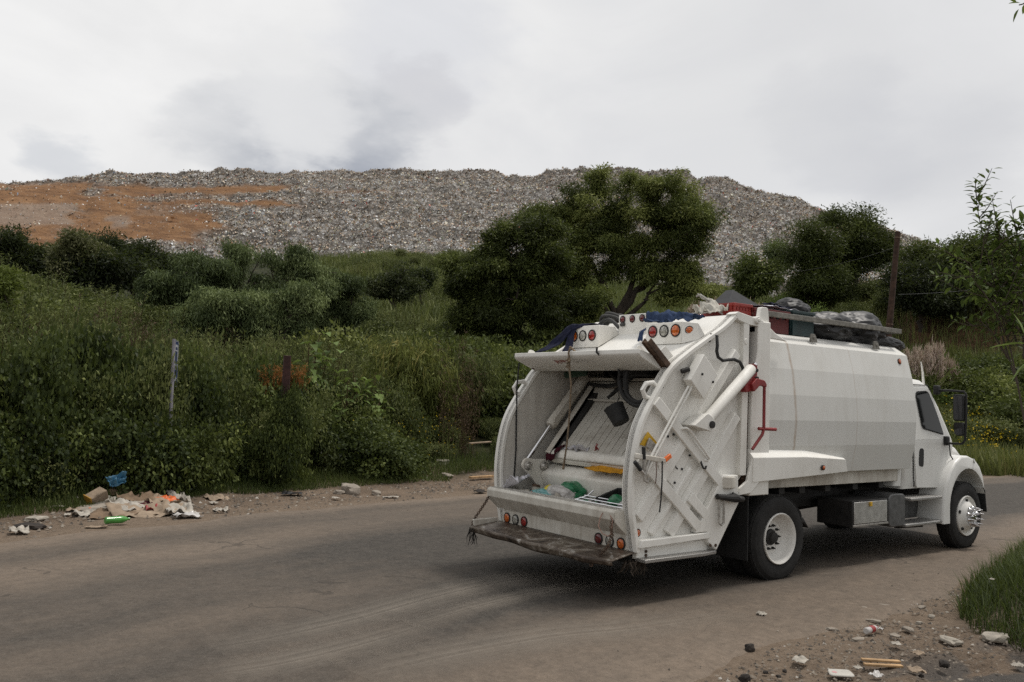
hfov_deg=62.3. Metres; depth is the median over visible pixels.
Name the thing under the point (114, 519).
bottle
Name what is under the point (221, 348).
tall weed
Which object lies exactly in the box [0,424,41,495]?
vine mound
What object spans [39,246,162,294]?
tree
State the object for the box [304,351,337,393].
tall weed
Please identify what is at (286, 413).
climbing vine
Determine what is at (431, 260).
shrub
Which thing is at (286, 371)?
rusty post
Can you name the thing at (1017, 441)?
bank bush
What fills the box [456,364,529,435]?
dark bush
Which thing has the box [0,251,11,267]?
slope shrub
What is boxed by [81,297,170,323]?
slope shrub
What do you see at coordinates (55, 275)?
slope shrub
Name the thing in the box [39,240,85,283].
tree
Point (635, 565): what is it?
rag
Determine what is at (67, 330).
tall weed
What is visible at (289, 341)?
slope shrub
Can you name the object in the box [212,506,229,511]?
waste paper
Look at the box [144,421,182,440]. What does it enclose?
vine mound
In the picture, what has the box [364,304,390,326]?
slope shrub
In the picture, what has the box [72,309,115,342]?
tall weed
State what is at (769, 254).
tree
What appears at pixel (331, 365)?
tall weed
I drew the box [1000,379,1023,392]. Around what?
bank bush
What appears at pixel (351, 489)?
stone
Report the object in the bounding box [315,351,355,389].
tall weed
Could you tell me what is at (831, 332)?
rubbish bag
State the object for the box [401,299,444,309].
shrub
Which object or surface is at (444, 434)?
slope grass
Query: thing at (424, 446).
bush
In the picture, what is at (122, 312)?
slope shrub
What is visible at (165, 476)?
vine mound
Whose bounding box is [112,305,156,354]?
dry weed
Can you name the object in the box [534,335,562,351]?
dark bush
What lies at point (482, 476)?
plank
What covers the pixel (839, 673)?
foam tray
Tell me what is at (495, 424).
bush
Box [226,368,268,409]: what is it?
vine mound
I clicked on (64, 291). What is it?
slope shrub
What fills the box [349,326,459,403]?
shrub
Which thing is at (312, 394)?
vine mound
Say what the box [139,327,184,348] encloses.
tall weed
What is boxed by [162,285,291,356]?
tree
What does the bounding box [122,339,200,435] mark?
vine mound
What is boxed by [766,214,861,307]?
tree
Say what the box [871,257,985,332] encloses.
tree
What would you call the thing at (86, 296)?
slope shrub
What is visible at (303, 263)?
tree
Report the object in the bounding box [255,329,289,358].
tall weed
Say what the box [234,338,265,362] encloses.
tall weed
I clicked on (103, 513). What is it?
cardboard
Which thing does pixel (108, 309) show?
slope shrub
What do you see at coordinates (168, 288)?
tree
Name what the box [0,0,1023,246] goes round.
sky
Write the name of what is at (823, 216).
tree
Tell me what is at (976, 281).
leafy sapling
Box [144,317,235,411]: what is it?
vine mound
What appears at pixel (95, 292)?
slope shrub
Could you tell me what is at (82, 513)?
waste paper
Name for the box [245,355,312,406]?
vine mound
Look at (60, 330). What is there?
tall weed
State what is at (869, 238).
tree
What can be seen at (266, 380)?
dead vine
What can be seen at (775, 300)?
bank bush
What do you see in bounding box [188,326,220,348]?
slope shrub
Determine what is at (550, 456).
cloth
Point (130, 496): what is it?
cardboard
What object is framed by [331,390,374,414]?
vine mound
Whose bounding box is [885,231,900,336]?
wooden pole
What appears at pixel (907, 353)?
plumed reed
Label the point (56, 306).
slope shrub
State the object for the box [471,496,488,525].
chain
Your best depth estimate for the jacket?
11.18 m
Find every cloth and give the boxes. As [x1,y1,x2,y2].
[546,444,565,460]
[564,444,589,451]
[584,465,622,473]
[753,305,798,310]
[761,302,789,307]
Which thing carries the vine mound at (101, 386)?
on the ground at (966, 673)
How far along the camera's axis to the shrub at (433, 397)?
23.50 m
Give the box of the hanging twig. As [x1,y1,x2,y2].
[1009,0,1023,21]
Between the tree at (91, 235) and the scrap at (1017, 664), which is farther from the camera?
the tree at (91, 235)
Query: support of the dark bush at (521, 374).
on the ground at (966, 673)
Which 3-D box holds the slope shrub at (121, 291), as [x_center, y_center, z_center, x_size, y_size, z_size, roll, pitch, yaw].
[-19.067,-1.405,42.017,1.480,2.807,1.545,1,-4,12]
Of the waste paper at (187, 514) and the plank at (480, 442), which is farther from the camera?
the plank at (480, 442)
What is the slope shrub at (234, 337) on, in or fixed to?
on the ground at (966, 673)
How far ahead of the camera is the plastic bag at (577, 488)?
10.03 m
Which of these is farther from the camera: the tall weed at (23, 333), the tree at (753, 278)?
the tree at (753, 278)
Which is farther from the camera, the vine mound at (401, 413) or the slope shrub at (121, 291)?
the slope shrub at (121, 291)
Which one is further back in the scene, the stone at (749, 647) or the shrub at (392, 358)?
the shrub at (392, 358)
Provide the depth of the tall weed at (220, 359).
20.71 m
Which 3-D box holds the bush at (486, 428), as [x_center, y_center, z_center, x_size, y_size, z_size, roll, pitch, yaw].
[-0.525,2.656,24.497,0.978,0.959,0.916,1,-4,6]
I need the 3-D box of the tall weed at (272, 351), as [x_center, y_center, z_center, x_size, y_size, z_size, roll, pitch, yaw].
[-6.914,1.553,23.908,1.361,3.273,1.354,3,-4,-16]
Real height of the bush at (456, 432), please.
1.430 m
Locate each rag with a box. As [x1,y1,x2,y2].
[467,527,476,544]
[617,560,646,575]
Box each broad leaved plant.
[292,331,330,395]
[306,341,338,390]
[311,349,343,388]
[326,382,360,435]
[336,369,375,407]
[346,376,380,416]
[363,372,393,422]
[991,315,1023,382]
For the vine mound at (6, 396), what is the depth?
14.69 m
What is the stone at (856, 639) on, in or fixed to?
on the ground at (966, 673)
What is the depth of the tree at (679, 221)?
43.37 m
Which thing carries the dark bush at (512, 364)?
on the ground at (966, 673)
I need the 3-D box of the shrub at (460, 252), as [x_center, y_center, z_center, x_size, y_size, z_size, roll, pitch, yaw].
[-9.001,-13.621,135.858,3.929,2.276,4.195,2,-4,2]
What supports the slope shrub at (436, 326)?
on the ground at (966, 673)
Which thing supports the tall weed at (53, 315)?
on the ground at (966, 673)
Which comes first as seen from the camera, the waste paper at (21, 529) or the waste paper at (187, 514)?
the waste paper at (21, 529)
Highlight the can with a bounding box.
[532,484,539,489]
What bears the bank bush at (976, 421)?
on the ground at (966, 673)
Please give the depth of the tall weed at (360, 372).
25.68 m
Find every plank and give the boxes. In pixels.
[469,441,491,443]
[469,475,493,478]
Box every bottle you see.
[104,516,129,523]
[863,625,878,634]
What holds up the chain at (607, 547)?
attached to the garbage truck
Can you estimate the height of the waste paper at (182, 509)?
0.176 m
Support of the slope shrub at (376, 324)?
on the ground at (966, 673)
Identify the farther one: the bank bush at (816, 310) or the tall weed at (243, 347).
the bank bush at (816, 310)
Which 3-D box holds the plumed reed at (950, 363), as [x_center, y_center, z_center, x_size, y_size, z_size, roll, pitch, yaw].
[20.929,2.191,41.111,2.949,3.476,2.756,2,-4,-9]
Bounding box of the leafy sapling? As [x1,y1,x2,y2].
[928,167,1023,421]
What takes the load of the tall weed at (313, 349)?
on the ground at (966, 673)
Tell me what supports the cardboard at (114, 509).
on the ground at (966, 673)
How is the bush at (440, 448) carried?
on the ground at (966, 673)
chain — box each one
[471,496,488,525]
[589,518,613,566]
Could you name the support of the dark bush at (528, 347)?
on the ground at (966, 673)
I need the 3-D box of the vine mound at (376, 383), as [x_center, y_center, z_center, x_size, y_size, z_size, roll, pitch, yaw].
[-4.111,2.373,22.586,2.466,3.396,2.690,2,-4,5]
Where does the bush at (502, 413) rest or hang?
on the ground at (966, 673)
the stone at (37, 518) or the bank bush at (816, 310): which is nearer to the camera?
the stone at (37, 518)
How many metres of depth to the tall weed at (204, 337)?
27.16 m
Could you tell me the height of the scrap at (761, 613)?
0.039 m
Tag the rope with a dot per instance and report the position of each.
(568, 359)
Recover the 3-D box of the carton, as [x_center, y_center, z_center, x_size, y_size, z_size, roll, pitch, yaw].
[-7.160,2.674,14.565,0.200,0.190,0.320,17,30,26]
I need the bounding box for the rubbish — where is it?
[0,165,941,296]
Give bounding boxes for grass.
[0,439,495,518]
[4,264,457,462]
[314,249,774,331]
[758,282,1023,476]
[940,533,1023,650]
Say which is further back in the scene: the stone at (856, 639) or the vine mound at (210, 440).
the vine mound at (210, 440)
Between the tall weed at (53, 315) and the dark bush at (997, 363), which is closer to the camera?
the tall weed at (53, 315)
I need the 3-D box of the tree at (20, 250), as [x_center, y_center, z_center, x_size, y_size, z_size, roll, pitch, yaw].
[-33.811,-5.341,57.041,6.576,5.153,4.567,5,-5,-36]
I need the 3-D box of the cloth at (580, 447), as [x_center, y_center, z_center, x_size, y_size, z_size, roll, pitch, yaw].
[0.837,1.312,10.501,0.253,0.126,0.488,4,-4,-28]
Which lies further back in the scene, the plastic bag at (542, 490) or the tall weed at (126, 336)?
the tall weed at (126, 336)
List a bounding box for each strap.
[596,347,620,375]
[659,461,662,511]
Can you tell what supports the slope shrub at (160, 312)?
on the ground at (966, 673)
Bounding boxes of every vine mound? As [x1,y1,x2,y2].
[0,318,42,364]
[0,324,102,488]
[0,347,30,420]
[0,348,105,408]
[0,374,33,442]
[0,376,21,431]
[0,399,90,511]
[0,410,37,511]
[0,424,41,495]
[0,461,39,495]
[2,333,65,365]
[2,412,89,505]
[3,347,146,438]
[8,308,146,383]
[55,427,82,449]
[56,409,160,496]
[72,426,109,492]
[79,407,200,499]
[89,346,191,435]
[100,427,123,474]
[117,338,228,428]
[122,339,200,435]
[123,331,209,369]
[142,407,255,493]
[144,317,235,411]
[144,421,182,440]
[162,359,233,428]
[173,435,243,491]
[175,354,244,477]
[203,357,261,433]
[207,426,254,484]
[219,343,323,396]
[221,406,260,447]
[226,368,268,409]
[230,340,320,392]
[230,380,268,423]
[238,382,319,467]
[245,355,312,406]
[249,394,318,468]
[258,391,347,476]
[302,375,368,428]
[311,436,375,473]
[323,377,362,398]
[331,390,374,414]
[331,414,390,473]
[334,427,430,483]
[336,369,408,412]
[336,401,413,443]
[364,378,426,424]
[367,372,435,449]
[384,402,439,443]
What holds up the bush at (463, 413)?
on the ground at (966, 673)
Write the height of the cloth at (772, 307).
0.069 m
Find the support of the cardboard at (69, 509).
on the ground at (966, 673)
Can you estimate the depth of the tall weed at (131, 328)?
22.98 m
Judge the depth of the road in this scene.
8.68 m
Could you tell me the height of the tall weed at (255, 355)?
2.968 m
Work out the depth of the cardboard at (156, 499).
14.61 m
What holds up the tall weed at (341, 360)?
on the ground at (966, 673)
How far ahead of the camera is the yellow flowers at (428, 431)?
21.72 m
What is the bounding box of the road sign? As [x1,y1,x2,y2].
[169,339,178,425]
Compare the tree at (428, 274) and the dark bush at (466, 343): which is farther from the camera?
the tree at (428, 274)
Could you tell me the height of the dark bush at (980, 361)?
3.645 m
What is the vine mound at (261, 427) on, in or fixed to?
on the ground at (966, 673)
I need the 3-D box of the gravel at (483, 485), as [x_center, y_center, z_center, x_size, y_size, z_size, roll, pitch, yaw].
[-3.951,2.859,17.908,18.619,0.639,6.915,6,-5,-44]
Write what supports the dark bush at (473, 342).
on the ground at (966, 673)
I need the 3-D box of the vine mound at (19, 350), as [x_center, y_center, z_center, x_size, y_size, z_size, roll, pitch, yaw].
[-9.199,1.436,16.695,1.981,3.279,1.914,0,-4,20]
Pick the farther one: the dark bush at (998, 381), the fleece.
the dark bush at (998, 381)
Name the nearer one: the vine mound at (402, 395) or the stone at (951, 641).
the stone at (951, 641)
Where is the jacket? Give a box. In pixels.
[535,323,604,352]
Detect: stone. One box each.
[14,522,46,529]
[24,515,49,521]
[333,490,344,494]
[341,483,360,495]
[371,490,380,494]
[738,673,750,681]
[744,643,754,651]
[825,627,837,630]
[852,636,864,641]
[865,619,881,622]
[889,633,901,637]
[902,626,913,632]
[939,635,963,645]
[939,659,949,667]
[980,631,1008,643]
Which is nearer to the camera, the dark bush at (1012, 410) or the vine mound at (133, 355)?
the vine mound at (133, 355)
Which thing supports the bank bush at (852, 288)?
on the ground at (966, 673)
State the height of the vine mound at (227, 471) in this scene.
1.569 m
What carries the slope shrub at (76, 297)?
on the ground at (966, 673)
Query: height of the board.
0.244 m
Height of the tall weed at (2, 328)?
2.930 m
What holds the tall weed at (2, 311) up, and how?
on the ground at (966, 673)
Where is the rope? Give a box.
[562,346,575,469]
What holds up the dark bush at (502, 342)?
on the ground at (966, 673)
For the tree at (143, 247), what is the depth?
61.87 m
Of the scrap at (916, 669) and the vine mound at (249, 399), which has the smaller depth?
the scrap at (916, 669)
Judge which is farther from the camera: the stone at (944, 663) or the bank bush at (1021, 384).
the bank bush at (1021, 384)
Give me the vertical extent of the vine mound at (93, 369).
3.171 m
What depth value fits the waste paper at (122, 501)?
14.12 m
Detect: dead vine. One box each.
[257,364,282,395]
[269,362,299,387]
[290,363,311,390]
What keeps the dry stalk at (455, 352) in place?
on the ground at (966, 673)
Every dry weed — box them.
[72,295,121,340]
[93,301,156,345]
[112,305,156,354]
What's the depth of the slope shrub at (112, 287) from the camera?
39.50 m
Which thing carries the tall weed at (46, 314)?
on the ground at (966, 673)
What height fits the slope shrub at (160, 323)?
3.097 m
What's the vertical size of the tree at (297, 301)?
4.417 m
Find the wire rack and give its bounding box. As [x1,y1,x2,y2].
[575,490,621,507]
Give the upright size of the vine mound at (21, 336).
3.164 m
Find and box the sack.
[692,298,728,314]
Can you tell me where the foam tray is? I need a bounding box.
[828,669,853,677]
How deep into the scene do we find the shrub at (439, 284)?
81.54 m
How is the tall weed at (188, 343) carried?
on the ground at (966, 673)
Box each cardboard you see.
[66,507,80,510]
[85,525,106,527]
[88,507,140,518]
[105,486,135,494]
[105,502,168,517]
[116,491,163,502]
[140,493,180,503]
[147,503,185,514]
[202,493,228,500]
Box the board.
[716,290,757,307]
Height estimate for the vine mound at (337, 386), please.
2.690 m
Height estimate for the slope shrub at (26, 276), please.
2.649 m
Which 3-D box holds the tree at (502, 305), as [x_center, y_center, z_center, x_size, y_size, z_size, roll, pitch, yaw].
[0.535,-1.741,38.167,8.507,8.979,3.918,2,-4,2]
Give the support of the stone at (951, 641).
on the ground at (966, 673)
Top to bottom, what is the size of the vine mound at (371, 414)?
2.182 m
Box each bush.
[0,263,38,331]
[283,319,418,356]
[359,354,454,407]
[361,328,481,345]
[362,336,486,362]
[372,331,459,363]
[396,329,462,346]
[416,411,470,450]
[420,443,433,458]
[420,443,455,456]
[427,442,461,459]
[437,343,517,366]
[438,341,510,356]
[445,381,485,423]
[448,335,522,364]
[449,389,484,430]
[450,410,502,438]
[456,334,527,351]
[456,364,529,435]
[479,416,501,445]
[484,350,552,415]
[487,403,507,417]
[488,348,553,398]
[489,416,502,434]
[490,362,521,390]
[490,434,497,448]
[495,340,556,354]
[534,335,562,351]
[762,293,826,309]
[809,301,833,311]
[832,297,878,312]
[841,278,879,306]
[855,275,888,301]
[860,282,905,316]
[916,376,954,406]
[925,364,1013,402]
[931,382,1023,419]
[939,351,1023,389]
[942,409,1013,444]
[943,370,1019,412]
[943,392,1023,440]
[943,413,1023,446]
[960,353,1019,378]
[990,288,1022,308]
[999,426,1023,449]
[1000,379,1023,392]
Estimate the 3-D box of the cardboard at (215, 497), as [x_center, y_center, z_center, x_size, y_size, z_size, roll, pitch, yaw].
[-5.556,2.929,15.901,0.401,0.100,0.459,5,-5,-36]
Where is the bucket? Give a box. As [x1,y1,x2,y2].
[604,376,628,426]
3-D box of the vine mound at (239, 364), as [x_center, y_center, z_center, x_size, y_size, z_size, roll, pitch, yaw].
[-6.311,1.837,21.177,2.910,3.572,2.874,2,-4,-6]
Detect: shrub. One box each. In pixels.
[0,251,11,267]
[7,279,116,332]
[15,270,45,287]
[18,273,67,305]
[23,291,104,325]
[25,266,69,290]
[26,276,73,306]
[34,276,95,301]
[40,285,96,308]
[75,290,152,336]
[79,282,108,300]
[80,283,123,302]
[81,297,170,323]
[87,295,157,343]
[91,285,161,325]
[107,297,146,335]
[113,285,138,301]
[126,299,171,325]
[128,302,187,342]
[148,305,171,329]
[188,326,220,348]
[209,334,274,357]
[221,322,249,352]
[268,336,307,358]
[280,332,315,348]
[311,319,403,359]
[340,313,408,340]
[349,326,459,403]
[357,321,451,367]
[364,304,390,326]
[377,255,402,268]
[387,357,469,425]
[392,248,409,258]
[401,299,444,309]
[406,255,423,264]
[410,251,426,255]
[417,290,453,306]
[417,316,460,341]
[423,256,439,267]
[423,276,443,296]
[431,347,511,431]
[444,248,465,254]
[462,353,522,393]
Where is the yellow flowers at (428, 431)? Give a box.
[353,408,482,451]
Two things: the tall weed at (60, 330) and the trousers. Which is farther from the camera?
the tall weed at (60, 330)
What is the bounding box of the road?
[0,474,1023,681]
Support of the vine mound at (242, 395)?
on the ground at (966, 673)
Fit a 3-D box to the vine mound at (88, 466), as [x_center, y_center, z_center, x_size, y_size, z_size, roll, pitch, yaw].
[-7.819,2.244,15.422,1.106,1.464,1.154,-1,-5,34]
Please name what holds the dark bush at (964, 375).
on the ground at (966, 673)
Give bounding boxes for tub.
[595,488,621,502]
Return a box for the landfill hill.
[0,167,926,296]
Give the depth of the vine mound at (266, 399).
18.91 m
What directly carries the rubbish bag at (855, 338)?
on the garbage truck
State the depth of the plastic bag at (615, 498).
9.20 m
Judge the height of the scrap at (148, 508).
0.130 m
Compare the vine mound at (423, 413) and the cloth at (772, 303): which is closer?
the cloth at (772, 303)
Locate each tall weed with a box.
[0,296,6,331]
[0,298,33,343]
[0,300,35,349]
[0,316,19,358]
[1,315,50,349]
[10,322,47,345]
[24,306,71,324]
[31,320,99,343]
[32,294,81,338]
[32,298,74,332]
[36,301,70,329]
[50,299,113,341]
[61,311,109,342]
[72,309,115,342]
[94,327,145,346]
[95,310,131,351]
[105,315,141,347]
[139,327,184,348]
[158,323,183,342]
[159,333,210,359]
[161,327,196,360]
[179,324,229,359]
[179,332,213,364]
[179,344,256,381]
[194,339,231,366]
[207,323,236,359]
[230,334,263,358]
[231,348,273,368]
[233,321,286,360]
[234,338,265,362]
[250,338,288,369]
[252,334,312,374]
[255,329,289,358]
[266,340,296,364]
[268,338,311,371]
[290,325,332,363]
[301,341,332,361]
[302,338,327,359]
[304,336,356,386]
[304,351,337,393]
[315,350,345,385]
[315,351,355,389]
[317,337,345,374]
[332,344,366,374]
[351,356,378,380]
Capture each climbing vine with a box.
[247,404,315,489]
[262,390,312,473]
[266,382,304,440]
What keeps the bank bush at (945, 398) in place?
on the ground at (966, 673)
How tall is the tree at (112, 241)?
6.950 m
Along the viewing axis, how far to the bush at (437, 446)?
22.06 m
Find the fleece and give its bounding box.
[562,324,578,351]
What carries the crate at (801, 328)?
on the garbage truck
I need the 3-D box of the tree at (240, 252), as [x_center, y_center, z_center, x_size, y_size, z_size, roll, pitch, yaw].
[-11.850,-1.503,36.234,5.064,5.880,2.792,2,-4,-5]
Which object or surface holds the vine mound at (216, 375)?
on the ground at (966, 673)
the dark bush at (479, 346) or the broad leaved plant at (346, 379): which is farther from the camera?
the dark bush at (479, 346)
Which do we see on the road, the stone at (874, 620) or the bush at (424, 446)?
the stone at (874, 620)
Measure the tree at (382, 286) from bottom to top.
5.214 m
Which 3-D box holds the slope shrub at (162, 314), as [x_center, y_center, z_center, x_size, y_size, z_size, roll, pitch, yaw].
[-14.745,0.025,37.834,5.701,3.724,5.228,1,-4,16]
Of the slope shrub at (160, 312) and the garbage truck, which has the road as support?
the garbage truck
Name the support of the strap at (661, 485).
hanging from the garbage truck
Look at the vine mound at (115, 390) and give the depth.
16.43 m
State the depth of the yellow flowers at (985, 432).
33.47 m
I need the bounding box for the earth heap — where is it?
[78,499,194,511]
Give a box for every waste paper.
[9,525,29,533]
[71,509,92,515]
[105,498,145,510]
[165,502,195,513]
[166,490,190,501]
[172,511,203,517]
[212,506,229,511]
[792,655,808,663]
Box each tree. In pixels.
[0,222,57,276]
[39,226,116,283]
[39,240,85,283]
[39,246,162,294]
[44,227,106,244]
[90,235,178,300]
[94,226,136,255]
[129,249,242,311]
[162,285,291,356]
[184,237,287,331]
[227,276,332,344]
[236,240,345,339]
[309,271,380,341]
[361,259,431,314]
[408,263,440,306]
[431,205,618,352]
[511,161,732,323]
[725,246,788,301]
[759,238,794,294]
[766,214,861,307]
[793,200,906,284]
[814,207,841,228]
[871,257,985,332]
[887,222,1023,316]
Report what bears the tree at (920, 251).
on the ground at (966, 673)
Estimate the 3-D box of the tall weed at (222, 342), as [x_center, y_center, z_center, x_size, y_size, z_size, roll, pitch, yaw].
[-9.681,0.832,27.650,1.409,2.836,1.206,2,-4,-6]
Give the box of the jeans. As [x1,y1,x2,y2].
[642,309,704,322]
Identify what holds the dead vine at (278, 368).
on the vine mound at (272, 373)
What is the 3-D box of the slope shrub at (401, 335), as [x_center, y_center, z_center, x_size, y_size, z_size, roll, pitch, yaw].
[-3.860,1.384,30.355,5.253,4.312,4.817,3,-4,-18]
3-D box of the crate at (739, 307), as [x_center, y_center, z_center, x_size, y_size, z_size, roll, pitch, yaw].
[2.689,-0.344,10.764,0.370,0.222,0.632,5,-5,-36]
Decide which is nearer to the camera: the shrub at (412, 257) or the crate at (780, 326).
the crate at (780, 326)
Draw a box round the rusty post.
[281,355,290,405]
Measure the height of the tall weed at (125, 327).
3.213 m
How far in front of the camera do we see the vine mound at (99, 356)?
17.08 m
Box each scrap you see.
[145,502,157,510]
[155,495,178,500]
[280,491,301,494]
[473,489,486,492]
[756,611,767,615]
[868,670,883,677]
[890,641,902,644]
[906,666,926,673]
[911,650,924,654]
[1010,661,1023,667]
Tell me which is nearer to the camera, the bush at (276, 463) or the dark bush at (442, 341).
the bush at (276, 463)
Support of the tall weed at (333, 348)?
on the ground at (966, 673)
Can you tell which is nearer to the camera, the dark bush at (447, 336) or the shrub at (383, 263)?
the dark bush at (447, 336)
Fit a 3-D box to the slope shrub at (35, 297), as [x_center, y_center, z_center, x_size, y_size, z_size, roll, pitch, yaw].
[-15.128,-0.229,25.881,5.021,3.838,4.604,1,-4,17]
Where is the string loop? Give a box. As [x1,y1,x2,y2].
[598,513,612,536]
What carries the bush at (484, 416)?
on the ground at (966, 673)
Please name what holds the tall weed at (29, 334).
on the ground at (966, 673)
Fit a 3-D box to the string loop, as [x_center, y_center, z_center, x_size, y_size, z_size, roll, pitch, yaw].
[0.988,1.906,8.835,0.177,0.261,0.072,-2,-5,44]
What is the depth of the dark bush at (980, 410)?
37.95 m
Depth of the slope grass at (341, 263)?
104.67 m
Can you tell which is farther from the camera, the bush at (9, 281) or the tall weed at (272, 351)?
the tall weed at (272, 351)
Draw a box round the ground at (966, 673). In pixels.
[0,255,1023,681]
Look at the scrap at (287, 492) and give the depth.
16.90 m
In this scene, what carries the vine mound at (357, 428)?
on the ground at (966, 673)
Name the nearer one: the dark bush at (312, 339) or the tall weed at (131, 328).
the tall weed at (131, 328)
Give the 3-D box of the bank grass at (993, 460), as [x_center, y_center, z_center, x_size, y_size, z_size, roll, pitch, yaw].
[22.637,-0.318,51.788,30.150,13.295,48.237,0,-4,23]
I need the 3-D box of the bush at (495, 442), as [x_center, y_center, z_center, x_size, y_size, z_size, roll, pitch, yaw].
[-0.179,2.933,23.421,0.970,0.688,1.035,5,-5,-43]
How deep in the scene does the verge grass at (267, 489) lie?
17.84 m
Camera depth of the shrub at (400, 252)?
138.68 m
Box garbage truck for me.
[470,307,986,579]
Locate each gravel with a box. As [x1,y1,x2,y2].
[0,461,493,539]
[25,502,1021,680]
[705,564,1023,681]
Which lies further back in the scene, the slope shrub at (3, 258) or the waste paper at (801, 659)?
the slope shrub at (3, 258)
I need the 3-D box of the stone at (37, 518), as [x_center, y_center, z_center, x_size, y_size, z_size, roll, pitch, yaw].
[-7.301,2.727,13.011,0.270,0.082,0.322,1,-4,9]
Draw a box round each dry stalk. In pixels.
[434,329,479,446]
[436,356,488,458]
[442,330,466,419]
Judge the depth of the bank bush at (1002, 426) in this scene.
35.06 m
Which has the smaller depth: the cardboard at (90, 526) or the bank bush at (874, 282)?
the cardboard at (90, 526)
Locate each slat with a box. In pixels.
[861,658,900,662]
[863,662,903,667]
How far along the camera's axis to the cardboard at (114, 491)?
15.23 m
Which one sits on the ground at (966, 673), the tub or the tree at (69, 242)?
the tree at (69, 242)
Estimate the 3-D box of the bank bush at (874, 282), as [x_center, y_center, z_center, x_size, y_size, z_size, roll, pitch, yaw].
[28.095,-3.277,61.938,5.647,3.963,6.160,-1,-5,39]
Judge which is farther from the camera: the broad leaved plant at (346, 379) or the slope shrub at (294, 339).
the slope shrub at (294, 339)
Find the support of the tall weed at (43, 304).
on the ground at (966, 673)
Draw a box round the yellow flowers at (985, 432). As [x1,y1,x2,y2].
[943,397,1019,453]
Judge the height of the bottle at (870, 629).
0.065 m
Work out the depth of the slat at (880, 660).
7.00 m
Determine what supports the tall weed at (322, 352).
on the ground at (966, 673)
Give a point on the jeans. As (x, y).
(668, 315)
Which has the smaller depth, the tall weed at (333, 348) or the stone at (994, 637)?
the stone at (994, 637)
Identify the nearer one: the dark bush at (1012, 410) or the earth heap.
the earth heap
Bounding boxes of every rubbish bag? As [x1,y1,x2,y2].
[776,297,810,311]
[811,311,853,340]
[839,311,885,344]
[843,334,865,342]
[877,336,904,350]
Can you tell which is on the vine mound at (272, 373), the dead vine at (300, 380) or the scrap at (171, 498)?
the dead vine at (300, 380)
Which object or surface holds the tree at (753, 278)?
on the ground at (966, 673)
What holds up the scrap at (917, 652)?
on the ground at (966, 673)
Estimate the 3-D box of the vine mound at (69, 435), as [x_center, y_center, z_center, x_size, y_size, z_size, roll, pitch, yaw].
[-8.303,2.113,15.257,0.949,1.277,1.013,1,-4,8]
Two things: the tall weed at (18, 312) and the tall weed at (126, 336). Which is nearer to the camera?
the tall weed at (18, 312)
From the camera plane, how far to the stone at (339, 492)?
17.45 m
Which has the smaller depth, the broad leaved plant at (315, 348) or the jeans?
the jeans
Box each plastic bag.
[105,471,126,486]
[503,474,529,487]
[530,488,549,494]
[547,485,575,497]
[561,481,586,497]
[607,494,621,505]
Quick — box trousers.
[637,328,645,341]
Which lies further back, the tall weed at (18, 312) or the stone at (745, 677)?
the tall weed at (18, 312)
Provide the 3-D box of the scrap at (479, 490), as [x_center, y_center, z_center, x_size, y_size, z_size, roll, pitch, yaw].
[-0.697,3.269,18.472,0.233,0.068,0.304,-1,-5,37]
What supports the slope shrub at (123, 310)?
on the ground at (966, 673)
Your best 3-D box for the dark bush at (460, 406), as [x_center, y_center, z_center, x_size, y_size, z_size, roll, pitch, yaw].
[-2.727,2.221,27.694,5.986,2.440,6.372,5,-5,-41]
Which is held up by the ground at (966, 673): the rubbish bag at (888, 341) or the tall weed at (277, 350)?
the tall weed at (277, 350)
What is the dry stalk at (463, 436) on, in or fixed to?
on the ground at (966, 673)
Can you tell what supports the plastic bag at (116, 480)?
on the earth heap
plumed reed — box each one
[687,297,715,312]
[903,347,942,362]
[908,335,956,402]
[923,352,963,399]
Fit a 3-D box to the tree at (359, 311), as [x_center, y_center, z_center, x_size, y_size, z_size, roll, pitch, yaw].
[-8.410,-0.728,39.245,4.768,5.199,2.425,3,-4,-11]
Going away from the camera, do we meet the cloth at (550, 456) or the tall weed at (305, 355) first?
the cloth at (550, 456)
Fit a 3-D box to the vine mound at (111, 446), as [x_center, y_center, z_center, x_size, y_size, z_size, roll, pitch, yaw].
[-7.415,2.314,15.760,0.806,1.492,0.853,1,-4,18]
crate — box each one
[698,302,752,316]
[751,307,790,334]
[756,310,815,337]
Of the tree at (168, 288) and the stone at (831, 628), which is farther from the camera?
the tree at (168, 288)
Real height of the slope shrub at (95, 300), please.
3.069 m
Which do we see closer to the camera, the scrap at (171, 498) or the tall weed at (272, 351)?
the scrap at (171, 498)
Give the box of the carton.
[83,487,107,503]

